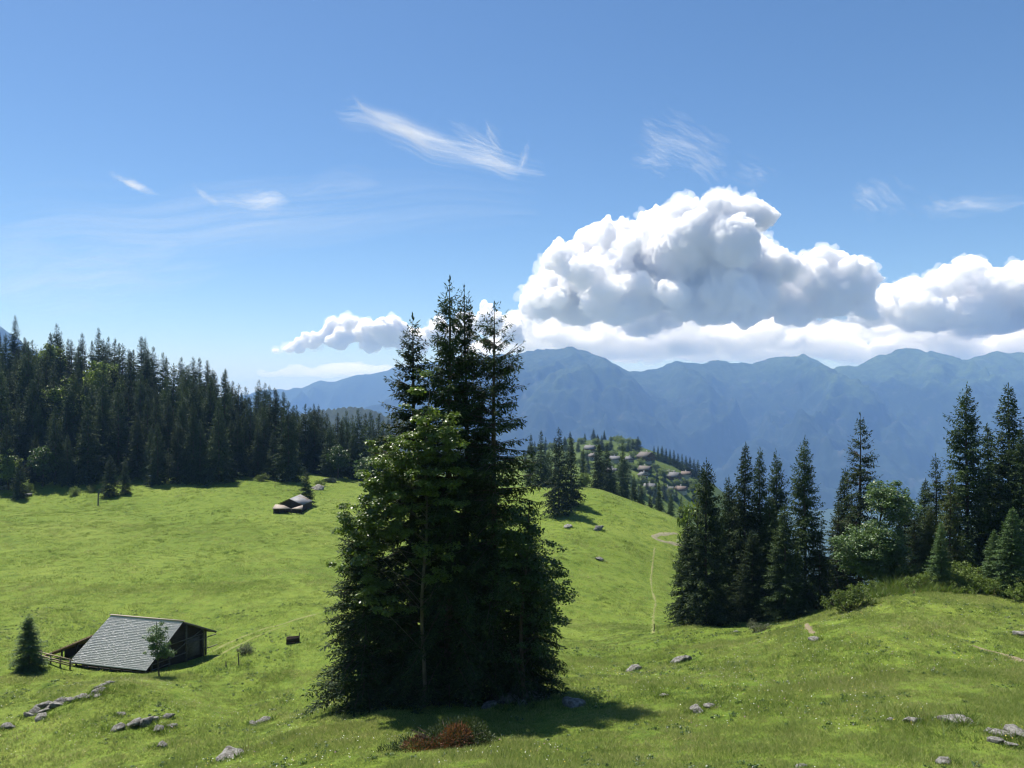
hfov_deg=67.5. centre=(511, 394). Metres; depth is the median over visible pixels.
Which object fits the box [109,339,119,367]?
spruce tree
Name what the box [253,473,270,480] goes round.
scrub bush
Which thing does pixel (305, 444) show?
spruce tree
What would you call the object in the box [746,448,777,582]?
spruce tree
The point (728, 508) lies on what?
spruce tree
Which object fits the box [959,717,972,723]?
rock
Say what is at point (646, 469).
chalet
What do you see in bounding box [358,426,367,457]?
spruce tree
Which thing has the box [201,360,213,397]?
spruce tree
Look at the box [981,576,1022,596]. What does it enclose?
leafy shrub
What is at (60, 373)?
spruce tree
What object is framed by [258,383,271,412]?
spruce tree
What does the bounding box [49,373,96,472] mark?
spruce tree
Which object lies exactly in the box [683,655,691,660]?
rock
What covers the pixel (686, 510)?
spruce tree
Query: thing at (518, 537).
broadleaf tree
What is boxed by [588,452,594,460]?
chalet
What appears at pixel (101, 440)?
spruce tree
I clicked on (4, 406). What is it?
spruce tree
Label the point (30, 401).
spruce tree
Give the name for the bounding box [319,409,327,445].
spruce tree
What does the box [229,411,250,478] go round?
spruce tree
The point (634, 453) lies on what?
broadleaf tree
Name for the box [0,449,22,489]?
broadleaf tree
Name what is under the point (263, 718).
rock
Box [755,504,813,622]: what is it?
spruce tree
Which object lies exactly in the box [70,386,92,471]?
spruce tree
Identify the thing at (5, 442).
spruce tree
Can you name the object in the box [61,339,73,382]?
spruce tree
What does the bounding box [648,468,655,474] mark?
broadleaf tree
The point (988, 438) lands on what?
spruce tree
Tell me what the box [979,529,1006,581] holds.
young spruce
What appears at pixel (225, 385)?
spruce tree
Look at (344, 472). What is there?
spruce tree
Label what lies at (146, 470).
spruce tree
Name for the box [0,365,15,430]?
spruce tree
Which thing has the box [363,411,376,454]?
spruce tree
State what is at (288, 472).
spruce tree
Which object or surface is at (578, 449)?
spruce tree
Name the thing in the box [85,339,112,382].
spruce tree
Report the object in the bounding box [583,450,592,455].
broadleaf tree
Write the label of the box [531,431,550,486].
spruce tree
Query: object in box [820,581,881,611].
leafy shrub
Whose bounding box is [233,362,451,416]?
distant mountain
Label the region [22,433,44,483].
spruce tree
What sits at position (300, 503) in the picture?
alpine barn
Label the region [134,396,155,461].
spruce tree
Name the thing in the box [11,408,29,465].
spruce tree
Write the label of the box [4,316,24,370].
spruce tree
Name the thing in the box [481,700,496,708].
rock
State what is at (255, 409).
spruce tree
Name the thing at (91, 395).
spruce tree
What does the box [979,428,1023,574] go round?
spruce tree
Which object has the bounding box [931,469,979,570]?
spruce tree
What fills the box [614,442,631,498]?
spruce tree
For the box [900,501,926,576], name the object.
spruce tree
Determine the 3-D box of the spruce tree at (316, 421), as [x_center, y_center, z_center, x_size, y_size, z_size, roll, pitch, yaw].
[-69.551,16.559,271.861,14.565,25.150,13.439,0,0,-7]
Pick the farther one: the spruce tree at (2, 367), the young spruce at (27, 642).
the spruce tree at (2, 367)
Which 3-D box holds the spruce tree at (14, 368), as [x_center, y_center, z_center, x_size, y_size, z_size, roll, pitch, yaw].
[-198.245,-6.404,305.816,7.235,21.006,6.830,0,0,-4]
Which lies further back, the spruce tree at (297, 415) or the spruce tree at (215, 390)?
the spruce tree at (297, 415)
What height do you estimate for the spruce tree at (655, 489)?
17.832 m
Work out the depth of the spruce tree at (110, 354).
332.68 m
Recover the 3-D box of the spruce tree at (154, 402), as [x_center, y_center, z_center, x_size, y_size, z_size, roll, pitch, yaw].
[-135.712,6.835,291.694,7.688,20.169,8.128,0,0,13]
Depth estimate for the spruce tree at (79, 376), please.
287.92 m
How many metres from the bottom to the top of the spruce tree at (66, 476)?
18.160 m
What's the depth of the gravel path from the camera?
182.73 m
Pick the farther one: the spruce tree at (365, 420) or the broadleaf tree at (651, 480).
the broadleaf tree at (651, 480)
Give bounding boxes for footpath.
[208,613,318,653]
[212,625,287,659]
[650,548,656,633]
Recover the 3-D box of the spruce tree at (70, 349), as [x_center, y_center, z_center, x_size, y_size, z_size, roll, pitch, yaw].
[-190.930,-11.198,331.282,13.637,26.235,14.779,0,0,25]
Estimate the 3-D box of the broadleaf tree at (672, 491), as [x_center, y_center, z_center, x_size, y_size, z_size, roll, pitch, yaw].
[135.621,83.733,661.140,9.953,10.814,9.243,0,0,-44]
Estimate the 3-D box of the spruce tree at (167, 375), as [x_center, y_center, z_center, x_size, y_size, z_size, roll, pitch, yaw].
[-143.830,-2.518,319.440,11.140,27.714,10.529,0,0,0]
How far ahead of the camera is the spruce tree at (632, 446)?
775.11 m
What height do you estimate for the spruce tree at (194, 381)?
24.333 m
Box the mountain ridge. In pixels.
[364,346,1023,512]
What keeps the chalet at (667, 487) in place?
on the ground at (266, 513)
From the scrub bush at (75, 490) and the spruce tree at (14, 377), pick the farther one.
the spruce tree at (14, 377)
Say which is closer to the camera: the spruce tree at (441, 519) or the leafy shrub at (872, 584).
the spruce tree at (441, 519)
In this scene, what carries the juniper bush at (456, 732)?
on the ground at (266, 513)
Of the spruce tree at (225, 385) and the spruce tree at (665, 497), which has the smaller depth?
the spruce tree at (225, 385)
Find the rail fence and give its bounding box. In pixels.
[39,650,72,669]
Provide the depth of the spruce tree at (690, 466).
758.07 m
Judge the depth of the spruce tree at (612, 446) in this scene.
780.42 m
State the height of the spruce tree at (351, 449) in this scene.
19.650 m
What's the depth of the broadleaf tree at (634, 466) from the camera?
700.31 m
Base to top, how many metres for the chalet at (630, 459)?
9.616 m
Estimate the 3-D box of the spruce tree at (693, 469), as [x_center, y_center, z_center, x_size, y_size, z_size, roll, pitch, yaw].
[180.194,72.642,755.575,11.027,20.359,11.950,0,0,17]
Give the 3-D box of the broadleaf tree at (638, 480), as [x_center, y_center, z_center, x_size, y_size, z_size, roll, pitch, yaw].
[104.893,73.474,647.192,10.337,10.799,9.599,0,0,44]
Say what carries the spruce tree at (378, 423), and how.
on the ground at (266, 513)
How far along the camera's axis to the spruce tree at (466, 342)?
54.01 m
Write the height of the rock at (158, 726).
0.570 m
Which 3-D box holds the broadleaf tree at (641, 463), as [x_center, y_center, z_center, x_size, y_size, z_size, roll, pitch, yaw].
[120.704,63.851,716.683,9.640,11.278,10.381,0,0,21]
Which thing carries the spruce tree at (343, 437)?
on the ground at (266, 513)
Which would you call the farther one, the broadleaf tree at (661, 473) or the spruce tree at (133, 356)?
the broadleaf tree at (661, 473)
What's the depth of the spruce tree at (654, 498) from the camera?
612.15 m
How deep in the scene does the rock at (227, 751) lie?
44.24 m
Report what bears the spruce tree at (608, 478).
on the ground at (266, 513)
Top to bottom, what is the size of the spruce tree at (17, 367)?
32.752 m
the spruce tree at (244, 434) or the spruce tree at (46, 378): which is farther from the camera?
the spruce tree at (46, 378)
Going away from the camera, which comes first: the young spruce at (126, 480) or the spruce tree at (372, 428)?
the young spruce at (126, 480)
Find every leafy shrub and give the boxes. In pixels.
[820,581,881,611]
[855,580,888,591]
[883,560,930,580]
[883,568,906,580]
[894,571,943,588]
[916,562,935,577]
[926,570,969,591]
[943,560,983,580]
[952,567,987,593]
[969,570,998,594]
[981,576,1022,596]
[1001,581,1023,600]
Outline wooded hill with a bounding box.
[279,406,472,472]
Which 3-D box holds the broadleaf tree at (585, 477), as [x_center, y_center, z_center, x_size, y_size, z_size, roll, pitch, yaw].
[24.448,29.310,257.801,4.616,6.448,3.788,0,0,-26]
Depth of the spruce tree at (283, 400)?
262.61 m
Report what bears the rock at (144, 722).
on the ground at (266, 513)
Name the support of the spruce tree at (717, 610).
on the ground at (266, 513)
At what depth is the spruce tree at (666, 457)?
763.00 m
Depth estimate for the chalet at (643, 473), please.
674.99 m
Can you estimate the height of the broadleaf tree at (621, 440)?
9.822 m
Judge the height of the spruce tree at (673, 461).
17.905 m
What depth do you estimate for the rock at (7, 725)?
56.31 m
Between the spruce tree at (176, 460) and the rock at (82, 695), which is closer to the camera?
the rock at (82, 695)
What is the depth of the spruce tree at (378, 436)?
259.52 m
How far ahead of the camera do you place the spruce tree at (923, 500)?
91.91 m
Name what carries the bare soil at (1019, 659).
on the ground at (266, 513)
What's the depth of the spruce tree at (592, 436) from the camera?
886.76 m
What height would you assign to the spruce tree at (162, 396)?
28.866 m
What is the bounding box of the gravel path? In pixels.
[651,532,679,545]
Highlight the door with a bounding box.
[187,636,199,657]
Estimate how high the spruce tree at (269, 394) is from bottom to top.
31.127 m
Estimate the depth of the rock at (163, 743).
49.75 m
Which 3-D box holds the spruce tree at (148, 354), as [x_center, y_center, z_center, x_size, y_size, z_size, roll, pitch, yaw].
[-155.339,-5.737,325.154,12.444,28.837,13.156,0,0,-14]
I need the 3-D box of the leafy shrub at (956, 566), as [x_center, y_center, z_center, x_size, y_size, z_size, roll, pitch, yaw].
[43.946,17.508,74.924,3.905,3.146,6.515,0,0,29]
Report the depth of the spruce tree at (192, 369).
333.08 m
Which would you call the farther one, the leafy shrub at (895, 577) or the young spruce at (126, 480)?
the young spruce at (126, 480)
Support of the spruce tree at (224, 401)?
on the ground at (266, 513)
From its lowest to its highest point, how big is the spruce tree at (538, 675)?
12.180 m
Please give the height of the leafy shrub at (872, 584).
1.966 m
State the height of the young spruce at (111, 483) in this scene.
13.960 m
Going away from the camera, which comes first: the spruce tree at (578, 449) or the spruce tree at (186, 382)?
the spruce tree at (186, 382)
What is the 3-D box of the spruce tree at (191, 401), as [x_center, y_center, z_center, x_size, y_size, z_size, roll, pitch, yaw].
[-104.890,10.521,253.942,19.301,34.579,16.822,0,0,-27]
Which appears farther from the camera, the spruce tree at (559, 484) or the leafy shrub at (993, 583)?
the spruce tree at (559, 484)
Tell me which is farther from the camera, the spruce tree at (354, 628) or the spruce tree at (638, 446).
the spruce tree at (638, 446)
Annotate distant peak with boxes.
[0,327,41,360]
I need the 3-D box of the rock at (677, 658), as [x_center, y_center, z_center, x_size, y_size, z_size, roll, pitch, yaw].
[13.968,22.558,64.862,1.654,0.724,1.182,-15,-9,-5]
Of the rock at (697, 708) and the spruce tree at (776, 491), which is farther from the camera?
the spruce tree at (776, 491)
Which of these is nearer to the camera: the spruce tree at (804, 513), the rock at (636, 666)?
the rock at (636, 666)
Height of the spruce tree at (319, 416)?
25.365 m
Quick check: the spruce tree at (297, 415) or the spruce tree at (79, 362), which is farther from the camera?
the spruce tree at (297, 415)
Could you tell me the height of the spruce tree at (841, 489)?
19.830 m
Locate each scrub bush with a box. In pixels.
[24,482,35,490]
[67,486,81,495]
[87,485,97,492]
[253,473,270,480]
[313,479,326,484]
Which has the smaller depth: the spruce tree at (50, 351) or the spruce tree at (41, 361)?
the spruce tree at (41, 361)
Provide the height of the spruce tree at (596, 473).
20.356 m
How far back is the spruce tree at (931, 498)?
87.78 m
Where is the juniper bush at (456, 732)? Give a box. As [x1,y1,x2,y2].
[371,712,499,752]
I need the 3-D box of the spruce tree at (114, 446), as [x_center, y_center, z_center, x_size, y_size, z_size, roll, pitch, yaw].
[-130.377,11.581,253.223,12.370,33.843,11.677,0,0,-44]
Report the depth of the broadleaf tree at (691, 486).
707.39 m
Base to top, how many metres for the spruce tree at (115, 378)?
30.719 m
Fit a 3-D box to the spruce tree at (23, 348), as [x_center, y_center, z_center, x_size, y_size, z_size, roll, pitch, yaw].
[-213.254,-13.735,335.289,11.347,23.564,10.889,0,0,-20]
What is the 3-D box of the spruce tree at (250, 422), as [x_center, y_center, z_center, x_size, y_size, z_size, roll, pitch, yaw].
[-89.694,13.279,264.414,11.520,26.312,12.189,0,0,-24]
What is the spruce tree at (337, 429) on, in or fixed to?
on the ground at (266, 513)
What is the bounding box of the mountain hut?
[71,614,217,672]
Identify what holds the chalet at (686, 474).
on the ground at (266, 513)
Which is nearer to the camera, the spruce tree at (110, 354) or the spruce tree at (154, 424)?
the spruce tree at (154, 424)
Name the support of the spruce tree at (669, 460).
on the ground at (266, 513)
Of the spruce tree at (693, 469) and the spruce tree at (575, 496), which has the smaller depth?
the spruce tree at (575, 496)
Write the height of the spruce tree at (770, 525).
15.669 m
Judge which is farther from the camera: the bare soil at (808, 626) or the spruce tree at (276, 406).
the spruce tree at (276, 406)
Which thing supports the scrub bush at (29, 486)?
on the ground at (266, 513)
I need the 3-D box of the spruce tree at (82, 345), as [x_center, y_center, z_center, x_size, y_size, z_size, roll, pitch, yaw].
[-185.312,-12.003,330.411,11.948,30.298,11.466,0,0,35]
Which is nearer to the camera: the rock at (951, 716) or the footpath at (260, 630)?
the rock at (951, 716)
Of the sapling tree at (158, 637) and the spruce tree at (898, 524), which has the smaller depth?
the sapling tree at (158, 637)
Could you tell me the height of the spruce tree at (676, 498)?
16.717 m
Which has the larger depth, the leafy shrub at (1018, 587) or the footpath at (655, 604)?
the footpath at (655, 604)
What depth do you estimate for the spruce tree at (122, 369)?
308.15 m
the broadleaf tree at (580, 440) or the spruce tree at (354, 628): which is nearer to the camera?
the spruce tree at (354, 628)
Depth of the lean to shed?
77.69 m
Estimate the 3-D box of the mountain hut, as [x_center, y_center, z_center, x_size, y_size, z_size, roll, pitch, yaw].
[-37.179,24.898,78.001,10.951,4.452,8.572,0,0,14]
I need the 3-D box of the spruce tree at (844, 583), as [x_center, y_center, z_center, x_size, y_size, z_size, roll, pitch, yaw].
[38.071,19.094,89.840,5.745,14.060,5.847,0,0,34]
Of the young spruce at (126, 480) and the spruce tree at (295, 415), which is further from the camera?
the spruce tree at (295, 415)
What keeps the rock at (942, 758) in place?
on the ground at (266, 513)
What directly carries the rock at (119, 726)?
on the ground at (266, 513)
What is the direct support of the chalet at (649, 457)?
on the ground at (266, 513)
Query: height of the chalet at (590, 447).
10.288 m
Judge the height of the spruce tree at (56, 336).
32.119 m
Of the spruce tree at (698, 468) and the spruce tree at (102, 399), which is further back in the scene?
the spruce tree at (698, 468)
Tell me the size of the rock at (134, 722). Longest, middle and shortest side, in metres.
1.476 x 1.021 x 0.683 m
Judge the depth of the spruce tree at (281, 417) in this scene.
245.12 m
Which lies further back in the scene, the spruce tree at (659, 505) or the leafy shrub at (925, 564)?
the spruce tree at (659, 505)
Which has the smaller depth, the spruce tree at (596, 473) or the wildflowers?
the wildflowers
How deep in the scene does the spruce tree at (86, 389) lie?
275.50 m
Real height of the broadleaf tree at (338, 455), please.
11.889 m
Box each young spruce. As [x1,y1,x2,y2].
[7,613,51,674]
[8,458,30,500]
[97,455,120,498]
[116,459,132,494]
[297,469,315,505]
[923,521,959,589]
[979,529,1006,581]
[982,506,1023,598]
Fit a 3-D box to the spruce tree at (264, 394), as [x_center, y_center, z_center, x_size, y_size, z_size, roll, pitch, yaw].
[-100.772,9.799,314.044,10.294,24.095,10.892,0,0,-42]
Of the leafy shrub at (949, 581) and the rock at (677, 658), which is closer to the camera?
the rock at (677, 658)
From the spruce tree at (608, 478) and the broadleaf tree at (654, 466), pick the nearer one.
the spruce tree at (608, 478)
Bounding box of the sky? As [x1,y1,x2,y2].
[0,0,1023,397]
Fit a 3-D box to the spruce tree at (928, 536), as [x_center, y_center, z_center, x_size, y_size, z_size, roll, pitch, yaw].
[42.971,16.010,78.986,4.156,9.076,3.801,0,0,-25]
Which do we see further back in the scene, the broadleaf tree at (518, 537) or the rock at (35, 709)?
the rock at (35, 709)
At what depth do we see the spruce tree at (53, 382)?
265.08 m
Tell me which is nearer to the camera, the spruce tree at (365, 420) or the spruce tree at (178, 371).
the spruce tree at (365, 420)
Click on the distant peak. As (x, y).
(3, 331)
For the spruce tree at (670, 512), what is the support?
on the ground at (266, 513)
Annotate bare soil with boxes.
[803,623,814,633]
[973,645,1023,661]
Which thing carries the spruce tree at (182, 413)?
on the ground at (266, 513)
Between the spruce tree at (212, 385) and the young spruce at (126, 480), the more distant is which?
the spruce tree at (212, 385)
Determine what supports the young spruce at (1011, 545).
on the ground at (266, 513)
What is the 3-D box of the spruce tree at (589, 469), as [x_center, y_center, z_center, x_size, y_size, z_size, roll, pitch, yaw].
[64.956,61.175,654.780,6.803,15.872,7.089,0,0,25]
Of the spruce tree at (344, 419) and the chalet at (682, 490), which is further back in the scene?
the chalet at (682, 490)
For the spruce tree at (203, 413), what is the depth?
263.02 m
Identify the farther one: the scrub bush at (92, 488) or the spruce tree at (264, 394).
the spruce tree at (264, 394)
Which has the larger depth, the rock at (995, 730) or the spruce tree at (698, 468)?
the spruce tree at (698, 468)
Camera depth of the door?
78.49 m
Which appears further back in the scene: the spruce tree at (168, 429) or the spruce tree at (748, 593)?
the spruce tree at (168, 429)
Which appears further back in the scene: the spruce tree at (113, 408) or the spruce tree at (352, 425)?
the spruce tree at (352, 425)
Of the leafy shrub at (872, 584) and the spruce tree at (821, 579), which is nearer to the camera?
the leafy shrub at (872, 584)
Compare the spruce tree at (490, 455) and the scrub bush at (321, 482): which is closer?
the spruce tree at (490, 455)
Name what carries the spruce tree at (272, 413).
on the ground at (266, 513)
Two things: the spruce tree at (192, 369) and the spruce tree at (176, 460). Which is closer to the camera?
the spruce tree at (176, 460)
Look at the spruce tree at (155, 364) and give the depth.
326.45 m
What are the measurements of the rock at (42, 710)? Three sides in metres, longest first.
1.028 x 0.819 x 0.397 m
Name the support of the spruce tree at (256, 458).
on the ground at (266, 513)
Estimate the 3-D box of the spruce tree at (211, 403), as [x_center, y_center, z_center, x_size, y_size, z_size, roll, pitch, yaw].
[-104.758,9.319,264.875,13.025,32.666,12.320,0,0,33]
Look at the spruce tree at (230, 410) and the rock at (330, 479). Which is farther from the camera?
the spruce tree at (230, 410)
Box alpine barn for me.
[272,494,311,513]
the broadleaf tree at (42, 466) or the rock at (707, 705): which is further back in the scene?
the broadleaf tree at (42, 466)
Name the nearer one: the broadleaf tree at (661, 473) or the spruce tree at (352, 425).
the spruce tree at (352, 425)
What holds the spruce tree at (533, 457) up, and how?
on the ground at (266, 513)
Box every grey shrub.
[237,642,255,654]
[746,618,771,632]
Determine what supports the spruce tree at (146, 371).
on the ground at (266, 513)
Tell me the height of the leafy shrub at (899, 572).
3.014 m
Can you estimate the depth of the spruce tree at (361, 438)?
261.54 m
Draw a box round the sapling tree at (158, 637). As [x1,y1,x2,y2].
[142,621,174,676]
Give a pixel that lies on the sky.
(270, 192)
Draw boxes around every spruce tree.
[0,334,15,392]
[0,354,7,394]
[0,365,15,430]
[0,368,23,432]
[0,371,27,468]
[0,413,25,465]
[0,424,21,488]
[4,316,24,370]
[8,342,44,435]
[10,353,20,390]
[10,397,22,433]
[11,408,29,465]
[12,338,33,405]
[12,358,22,399]
[13,379,50,458]
[14,347,22,370]
[19,337,28,362]
[20,366,56,458]
[21,340,49,399]
[22,404,47,468]
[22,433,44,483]
[26,354,55,429]
[34,348,54,392]
[38,405,68,486]
[40,414,58,472]
[43,332,59,388]
[43,366,58,440]
[48,325,66,384]
[48,400,77,473]
[49,336,75,400]
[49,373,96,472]
[54,370,78,429]
[54,435,79,487]
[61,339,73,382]
[62,341,77,383]
[66,395,105,486]
[69,345,84,391]
[70,348,86,399]
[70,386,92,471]
[72,366,86,419]
[76,334,90,376]
[79,376,93,433]
[83,383,101,447]
[84,341,96,380]
[84,358,115,431]
[84,406,116,473]
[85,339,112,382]
[89,376,119,470]
[92,328,108,368]
[98,380,136,475]
[104,359,122,419]
[105,336,113,363]
[106,391,117,426]
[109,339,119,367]
[109,379,145,459]
[110,343,137,401]
[110,373,136,447]
[113,343,125,386]
[117,413,153,480]
[119,352,141,420]
[123,350,136,392]
[127,369,151,442]
[132,336,146,383]
[132,349,138,387]
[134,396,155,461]
[136,354,161,411]
[136,391,169,466]
[137,338,154,386]
[137,348,156,392]
[137,378,157,429]
[140,346,161,395]
[140,428,158,482]
[143,422,170,486]
[144,364,186,448]
[147,360,158,398]
[150,387,159,423]
[155,353,171,412]
[155,393,175,471]
[157,358,172,411]
[157,378,176,425]
[160,419,190,484]
[164,375,216,472]
[165,394,194,472]
[169,387,204,452]
[170,357,187,401]
[174,370,185,416]
[174,372,185,402]
[176,365,195,410]
[176,365,196,412]
[176,402,207,484]
[180,420,212,486]
[181,392,215,444]
[189,358,205,396]
[190,373,197,394]
[193,357,206,397]
[196,374,206,413]
[198,401,240,487]
[199,375,219,449]
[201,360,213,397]
[202,369,210,400]
[205,370,223,416]
[206,372,234,466]
[206,373,226,444]
[206,430,221,478]
[208,372,223,425]
[219,368,230,412]
[220,420,246,477]
[222,381,237,416]
[222,394,234,428]
[225,383,254,469]
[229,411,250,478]
[238,417,253,470]
[240,386,258,442]
[244,397,258,459]
[246,422,267,476]
[250,388,298,475]
[250,394,259,428]
[251,381,263,420]
[251,402,264,459]
[251,404,271,475]
[255,390,268,430]
[256,387,274,449]
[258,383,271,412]
[260,430,280,479]
[265,408,289,477]
[269,401,306,482]
[272,391,282,430]
[272,391,300,464]
[287,408,309,471]
[289,404,323,472]
[289,405,300,438]
[294,405,302,447]
[300,493,422,716]
[303,409,313,457]
[303,419,328,473]
[307,408,324,458]
[315,421,339,477]
[316,406,323,442]
[318,413,337,467]
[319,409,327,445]
[328,413,346,453]
[331,419,355,479]
[336,410,351,445]
[336,418,348,471]
[342,421,353,453]
[344,429,360,480]
[345,415,358,454]
[346,409,370,481]
[349,312,482,707]
[356,413,371,446]
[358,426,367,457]
[360,414,387,478]
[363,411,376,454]
[366,419,375,479]
[370,420,391,478]
[371,275,520,713]
[414,283,517,704]
[430,301,569,707]
[483,545,569,706]
[521,435,540,486]
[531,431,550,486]
[538,429,579,518]
[541,446,554,486]
[557,438,587,507]
[575,442,580,451]
[576,448,589,487]
[586,459,591,473]
[587,437,604,489]
[590,428,596,439]
[595,445,621,495]
[609,436,613,449]
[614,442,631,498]
[629,475,638,500]
[630,439,637,451]
[633,436,643,450]
[636,481,646,504]
[644,481,650,492]
[647,494,652,508]
[651,491,655,503]
[653,480,657,497]
[654,481,665,511]
[655,448,660,459]
[659,447,665,460]
[661,482,669,500]
[663,519,708,627]
[664,449,667,461]
[666,492,675,516]
[667,450,672,463]
[671,450,676,465]
[672,483,718,617]
[673,458,741,626]
[673,486,678,501]
[675,453,680,467]
[677,496,682,520]
[680,454,684,469]
[684,457,689,470]
[688,458,692,470]
[691,460,697,477]
[693,459,700,479]
[702,477,747,621]
[714,441,764,620]
[726,530,772,622]
[744,499,789,619]
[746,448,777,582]
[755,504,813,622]
[764,450,796,585]
[777,437,838,617]
[803,534,839,610]
[823,498,865,605]
[826,468,867,605]
[830,412,902,593]
[889,493,919,562]
[893,522,905,565]
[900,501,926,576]
[905,478,942,575]
[910,453,966,561]
[913,507,937,569]
[923,381,1006,574]
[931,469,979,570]
[959,423,1006,543]
[971,382,1023,565]
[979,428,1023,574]
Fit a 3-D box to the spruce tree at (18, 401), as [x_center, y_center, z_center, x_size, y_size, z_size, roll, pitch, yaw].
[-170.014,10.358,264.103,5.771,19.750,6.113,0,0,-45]
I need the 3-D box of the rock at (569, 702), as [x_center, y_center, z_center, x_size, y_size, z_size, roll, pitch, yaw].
[3.789,19.335,47.905,1.203,0.679,2.022,0,0,-34]
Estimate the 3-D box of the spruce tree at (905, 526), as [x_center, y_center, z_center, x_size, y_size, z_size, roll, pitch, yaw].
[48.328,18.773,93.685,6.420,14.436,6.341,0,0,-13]
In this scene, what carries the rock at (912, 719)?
on the ground at (266, 513)
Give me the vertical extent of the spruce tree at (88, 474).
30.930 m
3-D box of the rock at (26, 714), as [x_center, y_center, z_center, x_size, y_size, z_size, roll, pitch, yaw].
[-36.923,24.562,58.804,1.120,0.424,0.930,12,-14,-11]
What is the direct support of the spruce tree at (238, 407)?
on the ground at (266, 513)
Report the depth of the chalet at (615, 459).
714.93 m
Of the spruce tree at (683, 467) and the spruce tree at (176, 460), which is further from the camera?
the spruce tree at (683, 467)
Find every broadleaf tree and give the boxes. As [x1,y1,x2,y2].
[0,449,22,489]
[27,445,59,486]
[36,343,66,372]
[39,376,85,429]
[82,360,123,404]
[326,444,349,477]
[352,453,371,481]
[474,503,579,699]
[547,442,554,448]
[577,438,585,443]
[578,473,590,487]
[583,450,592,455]
[616,438,625,443]
[628,449,638,457]
[631,463,638,469]
[631,478,641,484]
[636,459,646,464]
[637,475,646,482]
[647,477,656,483]
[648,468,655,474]
[652,463,658,469]
[657,467,668,476]
[663,486,674,493]
[670,479,679,485]
[688,483,700,490]
[827,479,923,582]
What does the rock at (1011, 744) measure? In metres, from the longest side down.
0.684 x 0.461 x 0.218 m
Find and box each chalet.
[584,444,595,452]
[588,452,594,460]
[609,455,619,463]
[625,455,635,463]
[636,450,655,463]
[637,464,651,475]
[637,471,649,479]
[643,482,656,487]
[662,485,674,495]
[666,471,682,481]
[675,484,687,494]
[681,470,691,478]
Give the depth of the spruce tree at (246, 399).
271.44 m
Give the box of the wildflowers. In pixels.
[6,599,1022,767]
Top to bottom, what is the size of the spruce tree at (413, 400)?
27.935 m
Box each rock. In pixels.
[0,722,15,728]
[23,712,34,716]
[28,706,39,712]
[34,712,46,721]
[37,708,50,712]
[39,701,51,707]
[49,701,63,707]
[54,697,64,701]
[78,693,86,698]
[111,722,124,731]
[127,717,141,726]
[138,716,153,726]
[153,724,163,731]
[156,741,166,747]
[161,713,174,718]
[216,746,243,760]
[256,716,270,723]
[312,484,323,489]
[323,478,336,481]
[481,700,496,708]
[494,693,520,703]
[562,696,585,707]
[564,524,572,527]
[594,525,603,530]
[625,664,641,671]
[671,656,685,662]
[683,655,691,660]
[690,704,703,712]
[703,703,714,707]
[808,636,818,640]
[902,717,921,723]
[935,756,951,764]
[937,714,965,723]
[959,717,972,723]
[987,736,1004,743]
[988,728,1014,737]
[1003,724,1023,737]
[1003,741,1018,746]
[1012,630,1023,636]
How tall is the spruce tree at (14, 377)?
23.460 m
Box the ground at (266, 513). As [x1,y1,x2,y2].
[0,371,1023,767]
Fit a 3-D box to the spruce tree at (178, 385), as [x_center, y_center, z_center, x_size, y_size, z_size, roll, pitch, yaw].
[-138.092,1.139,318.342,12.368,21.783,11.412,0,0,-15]
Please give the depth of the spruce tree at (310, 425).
270.41 m
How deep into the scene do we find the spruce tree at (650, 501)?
261.82 m
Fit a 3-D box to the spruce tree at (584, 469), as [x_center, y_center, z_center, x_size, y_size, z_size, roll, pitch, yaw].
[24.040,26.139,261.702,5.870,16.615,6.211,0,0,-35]
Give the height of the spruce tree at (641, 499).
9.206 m
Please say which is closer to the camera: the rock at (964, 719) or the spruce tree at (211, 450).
the rock at (964, 719)
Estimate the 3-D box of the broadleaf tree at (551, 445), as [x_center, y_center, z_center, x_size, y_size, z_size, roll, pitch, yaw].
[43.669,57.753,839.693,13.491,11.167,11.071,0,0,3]
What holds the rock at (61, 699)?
on the ground at (266, 513)
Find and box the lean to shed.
[42,634,93,658]
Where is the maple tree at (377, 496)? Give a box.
[326,370,475,707]
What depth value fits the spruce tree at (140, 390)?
274.02 m
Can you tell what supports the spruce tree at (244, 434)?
on the ground at (266, 513)
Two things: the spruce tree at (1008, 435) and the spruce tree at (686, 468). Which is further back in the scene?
the spruce tree at (686, 468)
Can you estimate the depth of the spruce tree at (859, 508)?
91.72 m
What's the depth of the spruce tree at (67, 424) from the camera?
251.14 m
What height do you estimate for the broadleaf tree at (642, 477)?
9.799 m
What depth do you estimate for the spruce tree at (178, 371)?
332.12 m
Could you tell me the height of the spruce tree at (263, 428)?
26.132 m
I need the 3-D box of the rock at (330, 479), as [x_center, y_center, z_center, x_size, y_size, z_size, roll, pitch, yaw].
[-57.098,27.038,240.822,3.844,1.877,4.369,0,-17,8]
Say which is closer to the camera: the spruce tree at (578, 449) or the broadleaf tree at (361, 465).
the broadleaf tree at (361, 465)
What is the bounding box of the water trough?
[286,636,299,644]

